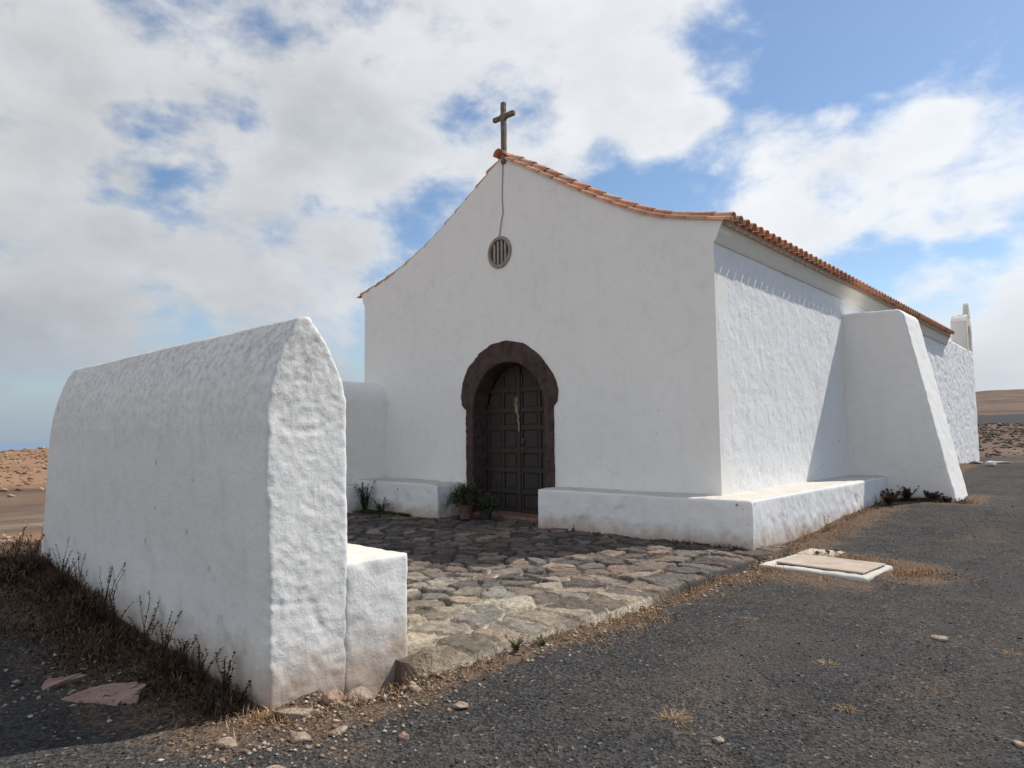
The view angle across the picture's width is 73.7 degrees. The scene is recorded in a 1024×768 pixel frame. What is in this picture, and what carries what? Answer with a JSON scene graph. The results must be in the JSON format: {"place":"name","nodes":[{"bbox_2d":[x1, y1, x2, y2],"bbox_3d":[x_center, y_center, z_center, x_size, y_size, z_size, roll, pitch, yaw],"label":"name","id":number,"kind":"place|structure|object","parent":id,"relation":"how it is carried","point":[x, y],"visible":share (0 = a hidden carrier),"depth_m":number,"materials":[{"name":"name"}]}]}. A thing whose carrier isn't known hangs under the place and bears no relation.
{"place":"outdoors","nodes":[
{"label":"outdoors","id":0,"kind":"place"},
{"bbox_2d":[0,515,43,529],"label":"dirt track","id":1,"kind":"structure","parent":0,"point":[5,527],"depth_m":12.33,"materials":[{"name":"beige soil"}]},
{"bbox_2d":[0,443,48,450],"bbox_3d":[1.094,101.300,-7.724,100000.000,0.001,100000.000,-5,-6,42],"label":"sea","id":2,"kind":"structure","parent":0,"point":[13,446],"depth_m":14186.69,"materials":[{"name":"blue liquid"}]},
{"bbox_2d":[0,389,1023,767],"bbox_3d":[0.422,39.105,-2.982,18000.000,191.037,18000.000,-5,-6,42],"label":"ground","id":3,"kind":"structure","parent":0,"point":[984,485],"depth_m":4.34,"materials":[{"name":"grey gravel"}]},
{"bbox_2d":[10,524,27,552],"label":"weed","id":4,"kind":"object","parent":3,"relation":"on","point":[18,544],"visible":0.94,"depth_m":7.53,"materials":[{"name":"brown plant"}]},
{"bbox_2d":[0,447,47,496],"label":"hillside stones","id":5,"kind":"object","parent":3,"relation":"on","point":[30,479],"visible":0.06,"depth_m":44.85,"materials":[{"name":"beige stone"}]},
{"bbox_2d":[26,528,44,557],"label":"weed","id":6,"kind":"object","parent":3,"relation":"on","point":[38,548],"visible":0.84,"depth_m":7.11,"materials":[{"name":"brown plant"}]},
{"bbox_2d":[28,548,51,569],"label":"weed","id":7,"kind":"object","parent":3,"relation":"on","point":[42,564],"visible":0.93,"depth_m":6.73,"materials":[{"name":"brown plant"}]},
{"bbox_2d":[46,539,79,587],"bbox_3d":[-4.111,1.676,6.336,0.229,0.461,0.448,0,-4,-12],"label":"weed","id":8,"kind":"object","parent":3,"relation":"on","point":[60,580],"visible":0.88,"depth_m":6.25,"materials":[{"name":"brown plant"}]},
{"bbox_2d":[41,673,87,689],"bbox_3d":[-2.906,1.938,4.417,0.267,0.088,0.173,1,-5,-21],"label":"flat stone","id":9,"kind":"object","parent":3,"relation":"on","point":[51,683],"visible":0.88,"depth_m":4.41,"materials":[{"name":"brown stone"}]},
{"bbox_2d":[47,552,88,594],"bbox_3d":[-3.833,1.691,5.994,0.431,0.451,0.290,-3,-5,26],"label":"weed","id":10,"kind":"object","parent":3,"relation":"on","point":[73,583],"visible":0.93,"depth_m":6.00,"materials":[{"name":"brown plant"}]},
{"bbox_2d":[80,562,125,621],"bbox_3d":[-3.299,1.698,5.676,0.333,0.551,0.487,-1,-4,-1],"label":"weed","id":11,"kind":"object","parent":3,"relation":"on","point":[102,616],"visible":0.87,"depth_m":5.57,"materials":[{"name":"brown plant"}]},
{"bbox_2d":[61,681,145,705],"bbox_3d":[-2.534,1.916,4.218,0.569,0.141,0.270,-1,-4,8],"label":"flat stone","id":12,"kind":"object","parent":3,"relation":"on","point":[113,694],"visible":0.81,"depth_m":4.16,"materials":[{"name":"brown stone"}]},
{"bbox_2d":[99,588,132,627],"bbox_3d":[-3.152,1.783,5.390,0.180,0.367,0.263,-3,-5,26],"label":"weed","id":13,"kind":"object","parent":3,"relation":"on","point":[113,615],"visible":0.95,"depth_m":5.38,"materials":[{"name":"brown plant"}]},
{"bbox_2d":[0,538,256,737],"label":"dry weeds","id":14,"kind":"object","parent":3,"relation":"on","point":[78,612],"visible":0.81,"depth_m":5.09,"materials":[{"name":"brown plant"}]},
{"bbox_2d":[127,591,159,645],"bbox_3d":[-2.716,1.759,5.098,0.249,0.420,0.190,-1,-4,2],"label":"weed","id":15,"kind":"object","parent":3,"relation":"on","point":[145,632],"visible":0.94,"depth_m":5.05,"materials":[{"name":"brown plant"}]},
{"bbox_2d":[153,610,181,656],"bbox_3d":[-2.430,1.767,4.815,0.306,0.365,0.117,-5,-6,42],"label":"weed","id":16,"kind":"object","parent":3,"relation":"on","point":[163,642],"visible":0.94,"depth_m":4.82,"materials":[{"name":"brown plant"}]},
{"bbox_2d":[168,633,196,666],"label":"weed","id":17,"kind":"object","parent":3,"relation":"on","point":[183,657],"visible":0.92,"depth_m":4.63,"materials":[{"name":"brown plant"}]},
{"bbox_2d":[188,642,222,681],"bbox_3d":[-1.993,1.821,4.389,0.235,0.284,0.187,-3,-5,27],"label":"weed","id":18,"kind":"object","parent":3,"relation":"on","point":[201,676],"visible":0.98,"depth_m":4.39,"materials":[{"name":"brown plant"}]},
{"bbox_2d":[41,316,407,709],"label":"forecourt wall","id":19,"kind":"structure","parent":3,"relation":"on","point":[201,484],"depth_m":4.57,"materials":[{"name":"white paint"}]},
{"bbox_2d":[213,737,236,748],"bbox_3d":[-1.497,1.877,3.564,0.135,0.045,0.091,-3,-5,30],"label":"rock","id":20,"kind":"object","parent":3,"relation":"on","point":[226,742],"visible":0.97,"depth_m":3.54,"materials":[{"name":"beige stone"}]},
{"bbox_2d":[215,651,236,694],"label":"weed","id":21,"kind":"object","parent":3,"relation":"on","point":[224,678],"visible":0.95,"depth_m":4.22,"materials":[{"name":"brown plant"}]},
{"bbox_2d":[229,680,251,703],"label":"weed","id":22,"kind":"object","parent":3,"relation":"on","point":[243,696],"visible":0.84,"depth_m":4.10,"materials":[{"name":"brown plant"}]},
{"bbox_2d":[267,765,285,767],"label":"rock","id":23,"kind":"object","parent":3,"relation":"on","point":[276,766],"visible":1,"depth_m":3.23,"materials":[{"name":"beige stone"}]},
{"bbox_2d":[272,707,312,718],"bbox_3d":[-1.266,1.908,3.938,0.240,0.072,0.078,-1,-4,-1],"label":"rock","id":24,"kind":"object","parent":3,"relation":"on","point":[296,712],"visible":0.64,"depth_m":3.91,"materials":[{"name":"beige stone"}]},
{"bbox_2d":[289,731,310,743],"bbox_3d":[-1.107,1.857,3.584,0.119,0.054,0.082,1,-5,-20],"label":"rock","id":25,"kind":"object","parent":3,"relation":"on","point":[298,737],"visible":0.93,"depth_m":3.56,"materials":[{"name":"beige stone"}]},
{"bbox_2d":[321,688,342,704],"bbox_3d":[-1.078,1.878,4.107,0.119,0.067,0.114,-5,-6,42],"label":"rock","id":26,"kind":"object","parent":3,"relation":"on","point":[328,697],"visible":0.96,"depth_m":4.08,"materials":[{"name":"stone"}]},
{"bbox_2d":[328,725,347,735],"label":"rock","id":27,"kind":"object","parent":3,"relation":"on","point":[340,730],"visible":0.98,"depth_m":3.62,"materials":[{"name":"beige stone"}]},
{"bbox_2d":[344,686,371,705],"bbox_3d":[-0.931,1.920,4.134,0.173,0.124,0.146,2,-5,-32],"label":"rock","id":28,"kind":"object","parent":3,"relation":"on","point":[361,691],"visible":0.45,"depth_m":4.13,"materials":[{"name":"beige stone"}]},
{"bbox_2d":[342,381,386,512],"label":"courtyard side wall","id":29,"kind":"structure","parent":3,"relation":"on","point":[366,430],"depth_m":14.98,"materials":[{"name":"white paint"}]},
{"bbox_2d":[0,533,774,767],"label":"rubble","id":30,"kind":"object","parent":3,"relation":"on","point":[334,726],"visible":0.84,"depth_m":4.05,"materials":[{"name":"brown stone"}]},
{"bbox_2d":[397,731,408,740],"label":"rock","id":31,"kind":"object","parent":3,"relation":"on","point":[403,735],"visible":1,"depth_m":3.57,"materials":[{"name":"beige stone"}]},
{"bbox_2d":[408,684,420,691],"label":"rock","id":32,"kind":"object","parent":3,"relation":"on","point":[415,687],"visible":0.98,"depth_m":4.24,"materials":[{"name":"beige stone"}]},
{"bbox_2d":[402,645,461,684],"bbox_3d":[-0.534,1.966,4.647,0.375,0.328,0.374,-3,-5,24],"label":"boulder","id":33,"kind":"object","parent":3,"relation":"on","point":[447,656],"visible":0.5,"depth_m":4.60,"materials":[{"name":"beige stone"}]},
{"bbox_2d":[452,701,468,708],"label":"rock","id":34,"kind":"object","parent":3,"relation":"on","point":[461,705],"visible":1,"depth_m":4.00,"materials":[{"name":"beige stone"}]},
{"bbox_2d":[505,633,525,651],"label":"weed","id":35,"kind":"object","parent":3,"relation":"on","point":[516,646],"visible":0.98,"depth_m":4.96,"materials":[{"name":"green plant"}]},
{"bbox_2d":[535,634,547,645],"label":"weed","id":36,"kind":"object","parent":3,"relation":"on","point":[541,642],"visible":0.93,"depth_m":5.14,"materials":[{"name":"green plant"}]},
{"bbox_2d":[199,461,988,763],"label":"dry grass","id":37,"kind":"structure","parent":3,"relation":"on","point":[900,574],"depth_m":6.13,"materials":[{"name":"brown plant"}]},
{"bbox_2d":[356,102,979,549],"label":"chapel","id":38,"kind":"structure","parent":3,"relation":"on","point":[726,378],"depth_m":12.50,"materials":[{"name":"paint"}]},
{"bbox_2d":[488,236,511,268],"bbox_3d":[-0.201,-2.561,13.344,0.620,0.632,0.175,-5,-6,42],"label":"round window","id":39,"kind":"structure","parent":38,"relation":"in","point":[500,249],"depth_m":13.33,"materials":[{"name":"grey stone"}]},
{"bbox_2d":[487,364,519,511],"bbox_3d":[-0.157,1.069,13.585,0.872,2.917,0.075,-5,-6,42],"label":"door leaf","id":40,"kind":"structure","parent":38,"relation":"in","point":[502,442],"depth_m":13.55,"materials":[{"name":"brown wood"}]},
{"bbox_2d":[514,397,519,431],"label":"palm frond","id":41,"kind":"object","parent":40,"relation":"attached to","point":[517,408],"visible":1,"depth_m":13.25,"materials":[{"name":"beige plant"}]},
{"bbox_2d":[520,365,544,513],"bbox_3d":[0.527,1.010,12.931,0.992,2.920,0.125,-5,-6,42],"label":"door leaf","id":42,"kind":"structure","parent":38,"relation":"in","point":[531,397],"depth_m":13.07,"materials":[{"name":"brown wood"}]},
{"bbox_2d":[651,707,698,728],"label":"grass tuft","id":43,"kind":"object","parent":3,"relation":"on","point":[674,716],"visible":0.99,"depth_m":3.82,"materials":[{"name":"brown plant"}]},
{"bbox_2d":[712,736,724,743],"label":"rock","id":44,"kind":"object","parent":3,"relation":"on","point":[718,740],"visible":1,"depth_m":3.57,"materials":[{"name":"beige stone"}]},
{"bbox_2d":[798,524,808,540],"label":"weed","id":45,"kind":"object","parent":3,"relation":"on","point":[802,533],"visible":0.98,"depth_m":10.02,"materials":[{"name":"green plant"}]},
{"bbox_2d":[796,548,844,556],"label":"slab","id":46,"kind":"structure","parent":3,"relation":"on","point":[811,550],"depth_m":8.86,"materials":[{"name":"beige stone"}]},
{"bbox_2d":[759,554,892,582],"bbox_3d":[3.674,2.190,8.013,1.238,0.203,1.022,-5,-6,42],"label":"cistern cover","id":47,"kind":"object","parent":3,"relation":"on","point":[859,570],"visible":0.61,"depth_m":7.81,"materials":[{"name":"beige concrete"}]},
{"bbox_2d":[823,515,829,530],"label":"weed","id":48,"kind":"object","parent":3,"relation":"on","point":[825,521],"visible":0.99,"depth_m":10.76,"materials":[{"name":"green plant"}]},
{"bbox_2d":[816,658,838,666],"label":"grass tuft","id":49,"kind":"object","parent":3,"relation":"on","point":[829,662],"visible":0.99,"depth_m":4.72,"materials":[{"name":"beige plant"}]},
{"bbox_2d":[837,703,857,713],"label":"grass tuft","id":50,"kind":"object","parent":3,"relation":"on","point":[847,708],"visible":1,"depth_m":3.99,"materials":[{"name":"beige plant"}]},
{"bbox_2d":[874,495,885,507],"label":"weed","id":51,"kind":"object","parent":3,"relation":"on","point":[876,502],"visible":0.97,"depth_m":12.64,"materials":[{"name":"green plant"}]},
{"bbox_2d":[880,493,897,504],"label":"shrub","id":52,"kind":"object","parent":3,"relation":"on","point":[888,499],"visible":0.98,"depth_m":12.95,"materials":[{"name":"green plant"}]},
{"bbox_2d":[881,488,903,500],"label":"shrub","id":53,"kind":"object","parent":3,"relation":"on","point":[890,492],"visible":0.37,"depth_m":13.41,"materials":[{"name":"green plant"}]},
{"bbox_2d":[897,485,918,500],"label":"shrub","id":54,"kind":"object","parent":3,"relation":"on","point":[907,494],"visible":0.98,"depth_m":13.36,"materials":[{"name":"green plant"}]},
{"bbox_2d":[923,490,942,498],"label":"shrub","id":55,"kind":"object","parent":3,"relation":"on","point":[932,495],"visible":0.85,"depth_m":13.27,"materials":[{"name":"green plant"}]},
{"bbox_2d":[896,496,976,503],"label":"shade grass","id":56,"kind":"structure","parent":3,"relation":"on","point":[927,499],"depth_m":13.18,"materials":[{"name":"brown plant"}]},
{"bbox_2d":[930,635,947,641],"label":"rock","id":57,"kind":"object","parent":3,"relation":"on","point":[941,638],"visible":1,"depth_m":5.24,"materials":[{"name":"beige stone"}]},
{"bbox_2d":[939,495,953,502],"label":"shrub","id":58,"kind":"object","parent":3,"relation":"on","point":[946,498],"visible":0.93,"depth_m":13.12,"materials":[{"name":"green plant"}]},
{"bbox_2d":[969,461,983,463],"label":"rock","id":59,"kind":"object","parent":3,"relation":"on","point":[974,462],"visible":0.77,"depth_m":22.54,"materials":[{"name":"brown stone"}]},
{"bbox_2d":[986,461,996,465],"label":"rock","id":60,"kind":"object","parent":3,"relation":"on","point":[990,463],"visible":0.94,"depth_m":21.01,"materials":[{"name":"white stone"}]},
{"bbox_2d":[977,422,1023,456],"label":"distant scrub","id":61,"kind":"object","parent":3,"relation":"on","point":[991,434],"visible":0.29,"depth_m":48.02,"materials":[{"name":"brown plant"}]},
{"bbox_2d":[995,648,1022,656],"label":"grass tuft","id":62,"kind":"object","parent":3,"relation":"on","point":[1008,653],"visible":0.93,"depth_m":4.92,"materials":[{"name":"beige plant"}]},
{"bbox_2d":[1012,740,1023,748],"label":"rock","id":63,"kind":"object","parent":3,"relation":"on","point":[1019,744],"visible":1,"depth_m":3.49,"materials":[{"name":"beige stone"}]},
{"bbox_2d":[0,0,1023,442],"label":"sky","id":64,"kind":"structure","parent":0,"point":[173,172],"materials":[{"name":"white"}]},
{"bbox_2d":[352,509,745,550],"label":"ground","id":65,"kind":"structure","parent":0,"point":[378,513],"depth_m":13.32,"materials":[{"name":"brown plant"}]},
{"bbox_2d":[347,512,789,694],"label":"forecourt paving","id":66,"kind":"structure","parent":0,"point":[475,585],"depth_m":7.71,"materials":[{"name":"beige stone"}]},
{"bbox_2d":[354,480,375,512],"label":"weed","id":67,"kind":"object","parent":66,"relation":"on","point":[365,501],"visible":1,"depth_m":14.13,"materials":[{"name":"green plant"}]},
{"bbox_2d":[370,497,389,512],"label":"weed","id":68,"kind":"object","parent":66,"relation":"on","point":[378,507],"visible":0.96,"depth_m":13.77,"materials":[{"name":"green plant"}]},
{"bbox_2d":[444,476,483,518],"bbox_3d":[-0.861,2.124,12.826,0.888,0.792,0.748,-2,-5,18],"label":"potted plant","id":69,"kind":"object","parent":66,"relation":"on","point":[465,508],"visible":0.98,"depth_m":12.71,"materials":[{"name":"green plant"}]},
{"bbox_2d":[474,492,500,519],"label":"potted plant","id":70,"kind":"object","parent":66,"relation":"on","point":[488,503],"visible":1,"depth_m":12.56,"materials":[{"name":"green plant"}]}
]}

